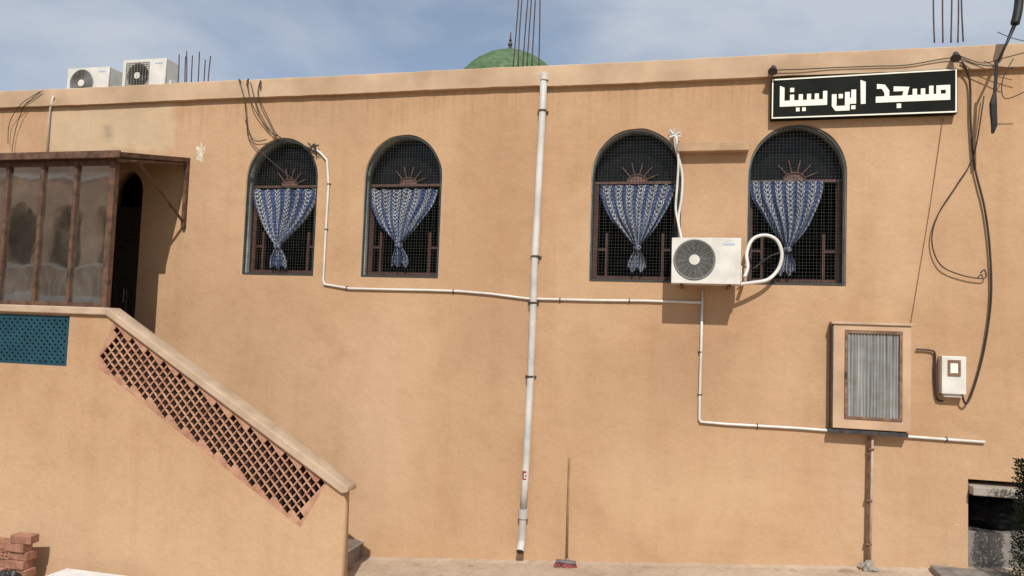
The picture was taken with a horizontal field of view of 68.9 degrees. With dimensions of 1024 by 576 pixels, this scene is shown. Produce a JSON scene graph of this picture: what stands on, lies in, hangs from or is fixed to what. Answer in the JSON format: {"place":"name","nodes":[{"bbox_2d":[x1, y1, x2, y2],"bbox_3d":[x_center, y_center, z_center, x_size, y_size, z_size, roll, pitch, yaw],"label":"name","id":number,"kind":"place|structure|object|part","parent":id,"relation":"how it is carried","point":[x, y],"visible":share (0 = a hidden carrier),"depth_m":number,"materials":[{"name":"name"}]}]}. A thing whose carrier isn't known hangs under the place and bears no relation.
{"place":"outdoors","nodes":[
{"label":"outdoors","id":0,"kind":"place"},
{"bbox_2d":[0,0,1023,90],"label":"sky","id":1,"kind":"structure","parent":0,"point":[40,40],"materials":[{"name":"blue"}]},
{"bbox_2d":[347,557,1023,575],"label":"pavement","id":2,"kind":"structure","parent":0,"point":[373,566],"depth_m":8.56,"materials":[{"name":"beige concrete"}]},
{"bbox_2d":[0,569,21,575],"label":"black bag","id":3,"kind":"object","parent":2,"relation":"on","point":[4,572],"visible":1,"depth_m":8.44,"materials":[{"name":"plastic"}]},
{"bbox_2d":[47,568,123,575],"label":"foam box","id":4,"kind":"object","parent":2,"relation":"on","point":[69,572],"visible":1,"depth_m":8.52,"materials":[{"name":"white plastic"}]},
{"bbox_2d":[0,304,363,575],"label":"external staircase","id":5,"kind":"structure","parent":2,"relation":"on","point":[130,445],"depth_m":8.86,"materials":[{"name":"beige paint"}]},
{"bbox_2d":[0,150,189,307],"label":"glazed porch","id":6,"kind":"object","parent":5,"relation":"on","point":[58,211],"visible":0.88,"depth_m":9.40,"materials":[{"name":"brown wood"}]},
{"bbox_2d":[553,458,576,568],"bbox_3d":[0.658,2.634,8.788,0.280,1.226,0.248,1,-4,13],"label":"broom","id":7,"kind":"object","parent":2,"relation":"on","point":[567,562],"visible":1,"depth_m":8.70,"materials":[{"name":"red plastic"}]},
{"bbox_2d":[860,436,878,571],"bbox_3d":[3.880,2.350,8.105,0.190,1.466,0.138,1,-4,13],"label":"iron post","id":8,"kind":"object","parent":2,"relation":"on","point":[867,565],"visible":0.99,"depth_m":8.12,"materials":[{"name":"metal"}]},
{"bbox_2d":[930,565,1014,575],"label":"kerb stone","id":9,"kind":"object","parent":2,"relation":"on","point":[935,570],"visible":1,"depth_m":7.74,"materials":[{"name":"grey concrete"}]},
{"bbox_2d":[968,522,1023,567],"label":"concrete step","id":10,"kind":"object","parent":2,"relation":"on","point":[989,548],"visible":0.4,"depth_m":7.95,"materials":[{"name":"grey concrete"}]},
{"bbox_2d":[968,495,1023,530],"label":"black sack","id":11,"kind":"object","parent":10,"relation":"on","point":[990,513],"visible":0.58,"depth_m":8.04,"materials":[{"name":"plastic"}]},
{"bbox_2d":[1008,458,1023,575],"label":"shrub","id":12,"kind":"object","parent":2,"relation":"on","point":[1020,525],"visible":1,"depth_m":7.35,"materials":[{"name":"green plant"}]},
{"bbox_3d":[-5.809,3.436,8.768,0.260,0.095,0.142,1,-4,14],"label":"hollow brick","id":13,"kind":"object","parent":2,"relation":"on","visible":0},
{"bbox_2d":[8,567,35,575],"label":"hollow brick","id":14,"kind":"object","parent":13,"relation":"on","point":[30,571],"visible":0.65,"depth_m":8.73,"materials":[{"name":"brick"}]},
{"bbox_2d":[4,559,32,569],"bbox_3d":[-5.803,3.239,8.778,0.260,0.095,0.142,1,-4,12],"label":"hollow brick","id":15,"kind":"object","parent":14,"relation":"on","point":[16,564],"visible":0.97,"depth_m":8.72,"materials":[{"name":"brick"}]},
{"bbox_2d":[10,549,36,560],"bbox_3d":[-5.769,3.142,8.805,0.260,0.095,0.142,1,-4,13],"label":"hollow brick","id":16,"kind":"object","parent":15,"relation":"on","point":[29,555],"visible":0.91,"depth_m":8.74,"materials":[{"name":"brick"}]},
{"bbox_2d":[4,541,32,552],"bbox_3d":[-5.806,3.041,8.787,0.260,0.095,0.142,1,-4,13],"label":"hollow brick","id":17,"kind":"object","parent":16,"relation":"on","point":[14,547],"visible":0.87,"depth_m":8.72,"materials":[{"name":"brick"}]},
{"bbox_2d":[10,532,38,544],"bbox_3d":[-5.729,2.944,8.780,0.260,0.095,0.142,2,-4,6],"label":"hollow brick","id":18,"kind":"object","parent":17,"relation":"on","point":[23,538],"visible":1,"depth_m":8.72,"materials":[{"name":"brick"}]},
{"bbox_3d":[-6.075,3.431,8.848,0.260,0.095,0.142,1,-4,15],"label":"hollow brick","id":19,"kind":"object","parent":2,"relation":"on","visible":0},
{"bbox_3d":[-6.027,3.333,8.828,0.260,0.095,0.142,1,-4,13],"label":"hollow brick","id":20,"kind":"object","parent":19,"relation":"on","visible":0},
{"bbox_2d":[0,559,5,566],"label":"hollow brick","id":21,"kind":"object","parent":20,"relation":"on","point":[2,562],"visible":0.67,"depth_m":8.78,"materials":[{"name":"brick"}]},
{"bbox_2d":[0,549,9,559],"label":"hollow brick","id":22,"kind":"object","parent":21,"relation":"on","point":[4,554],"visible":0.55,"depth_m":8.77,"materials":[{"name":"brick"}]},
{"bbox_2d":[0,537,9,549],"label":"hollow brick","id":23,"kind":"object","parent":22,"relation":"on","point":[3,540],"visible":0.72,"depth_m":8.80,"materials":[{"name":"brick"}]},
{"bbox_2d":[989,0,1023,133],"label":"cable","id":24,"kind":"object","parent":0,"point":[1017,14],"visible":1,"depth_m":7.84,"materials":[{"name":"black plastic"}]},
{"bbox_3d":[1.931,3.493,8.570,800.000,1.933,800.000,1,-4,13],"label":"ground","id":25,"kind":"structure","parent":0,"visible":0},
{"bbox_2d":[0,32,1023,567],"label":"mosque building","id":26,"kind":"structure","parent":25,"relation":"on","point":[404,412],"depth_m":9.09,"materials":[{"name":"beige paint"}]},
{"bbox_2d":[8,90,42,151],"bbox_3d":[-7.204,-2.461,11.018,0.621,0.894,0.048,1,-4,19],"label":"cable","id":27,"kind":"object","parent":26,"relation":"attached to","point":[20,114],"visible":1,"depth_m":11.06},
{"bbox_2d":[46,96,53,151],"bbox_3d":[-6.764,-2.405,10.935,0.025,0.818,0.153,5,-5,-44],"label":"vent pipe","id":28,"kind":"object","parent":26,"relation":"attached to","point":[49,117],"visible":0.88,"depth_m":10.96,"materials":[{"name":"white plastic"}]},
{"bbox_2d":[67,67,122,87],"bbox_3d":[-6.502,-3.125,11.672,0.779,0.539,0.356,1,-4,13],"label":"air conditioner","id":29,"kind":"object","parent":26,"relation":"on","point":[94,77],"visible":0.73,"depth_m":11.53,"materials":[{"name":"white metal"}]},
{"bbox_2d":[111,207,141,318],"bbox_3d":[-5.520,0.016,10.740,0.553,2.395,0.120,1,-4,13],"label":"door","id":30,"kind":"structure","parent":26,"relation":"in","point":[127,237],"depth_m":10.79,"materials":[{"name":"black plastic"}]},
{"bbox_2d":[122,58,177,85],"bbox_3d":[-5.528,-3.168,11.426,0.773,0.578,0.318,1,-4,13],"label":"air conditioner","id":31,"kind":"object","parent":26,"relation":"on","point":[151,71],"visible":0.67,"depth_m":11.30,"materials":[{"name":"white metal"}]},
{"bbox_2d":[178,51,210,82],"bbox_3d":[-4.762,-3.227,11.184,0.509,0.777,0.266,1,-4,13],"label":"rebar cluster","id":32,"kind":"object","parent":26,"relation":"on","point":[185,73],"visible":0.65,"depth_m":11.15,"materials":[{"name":"metal"}]},
{"bbox_2d":[239,80,319,183],"bbox_3d":[-3.157,-2.116,10.074,1.246,1.443,0.076,1,-4,12],"label":"cable bundle","id":33,"kind":"object","parent":26,"relation":"hanging from","point":[266,126],"visible":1,"depth_m":10.14,"materials":[{"name":"black rubber"}]},
{"bbox_2d":[305,142,318,154],"bbox_3d":[-2.673,-1.860,9.950,0.209,0.169,0.040,1,-4,13],"label":"cable joint","id":34,"kind":"object","parent":33,"relation":"attached to","point":[313,145],"visible":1,"depth_m":9.94,"materials":[{"name":"plastic"}]},
{"bbox_2d":[242,139,317,275],"bbox_3d":[-3.097,-1.093,10.203,1.081,1.872,0.258,1,-4,13],"label":"window","id":35,"kind":"structure","parent":26,"relation":"in","point":[295,160],"depth_m":10.27,"materials":[{"name":"grey paint"}]},
{"bbox_2d":[252,188,315,268],"bbox_3d":[-3.138,-0.808,10.176,0.998,1.101,0.113,1,-4,13],"label":"curtain","id":36,"kind":"object","parent":26,"relation":"hanging from","point":[297,198],"visible":0.91,"depth_m":10.18,"materials":[{"name":"fabric"}]},
{"bbox_2d":[360,135,441,278],"bbox_3d":[-1.401,-1.056,9.805,1.081,1.872,0.258,1,-4,13],"label":"window","id":37,"kind":"structure","parent":26,"relation":"in","point":[402,162],"depth_m":9.86,"materials":[{"name":"grey paint"}]},
{"bbox_2d":[370,188,437,267],"bbox_3d":[-1.445,-0.788,9.776,0.950,1.037,0.122,1,-4,13],"label":"curtain","id":38,"kind":"object","parent":26,"relation":"hanging from","point":[394,211],"visible":0.91,"depth_m":9.79,"materials":[{"name":"fabric"}]},
{"bbox_2d":[513,0,540,66],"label":"rebar cluster","id":39,"kind":"object","parent":26,"relation":"on","point":[528,33],"visible":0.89,"depth_m":9.82,"materials":[{"name":"metal"}]},
{"bbox_2d":[516,72,548,553],"bbox_3d":[0.252,0.250,9.082,0.195,5.851,0.197,1,-4,13],"label":"drainpipe","id":40,"kind":"object","parent":26,"relation":"attached to","point":[529,376],"visible":1,"depth_m":9.07,"materials":[{"name":"grey plastic"}]},
{"bbox_2d":[589,129,680,282],"bbox_3d":[1.513,-0.993,9.123,1.081,1.872,0.258,1,-4,13],"label":"window","id":41,"kind":"structure","parent":26,"relation":"in","point":[630,157],"depth_m":9.17,"materials":[{"name":"grey paint"}]},
{"bbox_2d":[600,184,675,272],"bbox_3d":[1.510,-0.728,9.082,0.924,1.078,0.119,1,-4,13],"label":"curtain","id":42,"kind":"object","parent":26,"relation":"hanging from","point":[637,213],"visible":0.86,"depth_m":9.10,"materials":[{"name":"fabric"}]},
{"bbox_2d":[313,147,985,443],"bbox_3d":[1.188,-0.111,8.970,8.034,3.394,0.042,1,-4,13],"label":"cable conduit","id":43,"kind":"object","parent":26,"relation":"attached to","point":[699,394],"visible":0.99,"depth_m":8.86,"materials":[{"name":"white plastic"}]},
{"bbox_2d":[671,238,741,289],"bbox_3d":[2.216,-0.274,8.519,0.768,0.544,0.474,1,-4,13],"label":"air conditioner","id":44,"kind":"object","parent":26,"relation":"attached to","point":[708,261],"visible":1,"depth_m":8.31,"materials":[{"name":"white metal"}]},
{"bbox_2d":[669,129,783,285],"bbox_3d":[2.454,-0.952,8.602,1.314,1.872,0.240,1,-4,13],"label":"refrigerant hose","id":45,"kind":"object","parent":26,"relation":"attached to","point":[674,135],"visible":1,"depth_m":8.55,"materials":[{"name":"white plastic"}]},
{"bbox_2d":[768,65,777,74],"bbox_3d":[2.982,-2.505,8.578,0.102,0.120,0.164,2,-3,-3],"label":"floodlight","id":46,"kind":"object","parent":26,"relation":"attached to","point":[772,70],"visible":1,"depth_m":8.54,"materials":[{"name":"black metal"}]},
{"bbox_2d":[750,181,822,275],"bbox_3d":[3.184,-0.698,8.698,0.816,1.128,0.112,1,-4,13],"label":"curtain","id":47,"kind":"object","parent":26,"relation":"hanging from","point":[786,237],"visible":0.86,"depth_m":8.70,"materials":[{"name":"fabric"}]},
{"bbox_2d":[746,125,846,285],"bbox_3d":[3.297,-0.954,8.705,1.081,1.872,0.258,1,-4,13],"label":"window","id":48,"kind":"structure","parent":26,"relation":"in","point":[796,153],"depth_m":8.70,"materials":[{"name":"grey paint"}]},
{"bbox_2d":[770,68,956,121],"bbox_3d":[3.942,-2.173,8.434,1.936,0.511,0.098,1,-4,13],"label":"name sign","id":49,"kind":"object","parent":26,"relation":"attached to","point":[920,93],"visible":1,"depth_m":8.38,"materials":[{"name":"black metal"}]},
{"bbox_2d":[827,321,913,437],"bbox_3d":[3.924,0.992,8.187,0.836,1.226,0.179,1,-4,13],"label":"meter cabinet","id":50,"kind":"object","parent":26,"relation":"attached to","point":[869,378],"visible":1,"depth_m":8.14,"materials":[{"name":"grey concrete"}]},
{"bbox_3d":[3.931,0.952,8.121,0.576,0.960,0.050,1,-4,13],"label":"door","id":51,"kind":"part","parent":50,"relation":"part of","materials":[{"name":"grey metal"}]},
{"bbox_2d":[768,57,1012,74],"bbox_3d":[4.169,-2.457,8.348,2.490,0.191,0.090,1,-4,15],"label":"cable","id":52,"kind":"object","parent":26,"relation":"attached to","point":[892,65],"visible":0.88,"depth_m":8.36,"materials":[{"name":"black rubber"}]},
{"bbox_2d":[1001,58,1023,98],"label":"cable","id":53,"kind":"object","parent":52,"relation":"hanging from","point":[1002,84],"visible":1,"depth_m":7.98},
{"bbox_2d":[911,119,942,320],"bbox_3d":[4.574,-0.748,8.233,0.321,2.270,0.015,1,-4,13],"label":"cable","id":54,"kind":"object","parent":26,"relation":"attached to","point":[927,223],"visible":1,"depth_m":8.23,"materials":[{"name":"metal"}]},
{"bbox_2d":[916,348,942,401],"bbox_3d":[4.536,0.945,8.110,0.266,0.566,0.022,1,-4,13],"label":"meter lead","id":55,"kind":"object","parent":26,"relation":"attached to","point":[934,374],"visible":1,"depth_m":8.10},
{"bbox_2d":[933,0,963,42],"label":"rebar cluster","id":56,"kind":"object","parent":26,"relation":"on","point":[951,23],"visible":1,"depth_m":8.64,"materials":[{"name":"metal"}]},
{"bbox_2d":[938,356,965,397],"bbox_3d":[4.729,0.952,8.022,0.236,0.437,0.138,1,-4,13],"label":"electric meter","id":57,"kind":"object","parent":26,"relation":"attached to","point":[951,376],"visible":1,"depth_m":7.97,"materials":[{"name":"white plastic"}]},
{"bbox_2d":[948,360,960,375],"bbox_3d":[4.718,0.854,7.965,0.124,0.170,0.009,1,-4,13],"label":"viewing window","id":58,"kind":"structure","parent":57,"relation":"in","point":[949,361],"depth_m":7.96,"materials":[{"name":"brown metal"}]},
{"bbox_2d":[950,51,960,62],"bbox_3d":[4.822,-2.525,8.151,0.102,0.120,0.164,2,-3,-3],"label":"floodlight","id":59,"kind":"object","parent":26,"relation":"attached to","point":[955,57],"visible":1,"depth_m":8.12,"materials":[{"name":"black metal"}]},
{"bbox_2d":[931,96,986,278],"bbox_3d":[4.875,-1.101,8.147,0.544,2.005,0.025,1,-4,13],"label":"cable","id":60,"kind":"object","parent":26,"relation":"hanging from","point":[984,270],"visible":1,"depth_m":8.14,"materials":[{"name":"black rubber"}]},
{"bbox_2d":[961,61,991,404],"bbox_3d":[5.016,-0.617,8.084,0.333,3.743,0.060,2,-3,2],"label":"cable","id":61,"kind":"object","parent":26,"relation":"hanging from","point":[987,225],"visible":1,"depth_m":8.06,"materials":[{"name":"black rubber"}]},
{"bbox_2d":[961,52,1023,62],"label":"cable","id":62,"kind":"object","parent":26,"relation":"attached to","point":[991,61],"visible":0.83,"depth_m":8.09,"materials":[{"name":"black rubber"}]},
{"bbox_2d":[968,479,1022,498],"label":"concrete shelf","id":63,"kind":"object","parent":26,"relation":"attached to","point":[989,488],"visible":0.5,"depth_m":7.86,"materials":[{"name":"beige concrete"}]}
]}

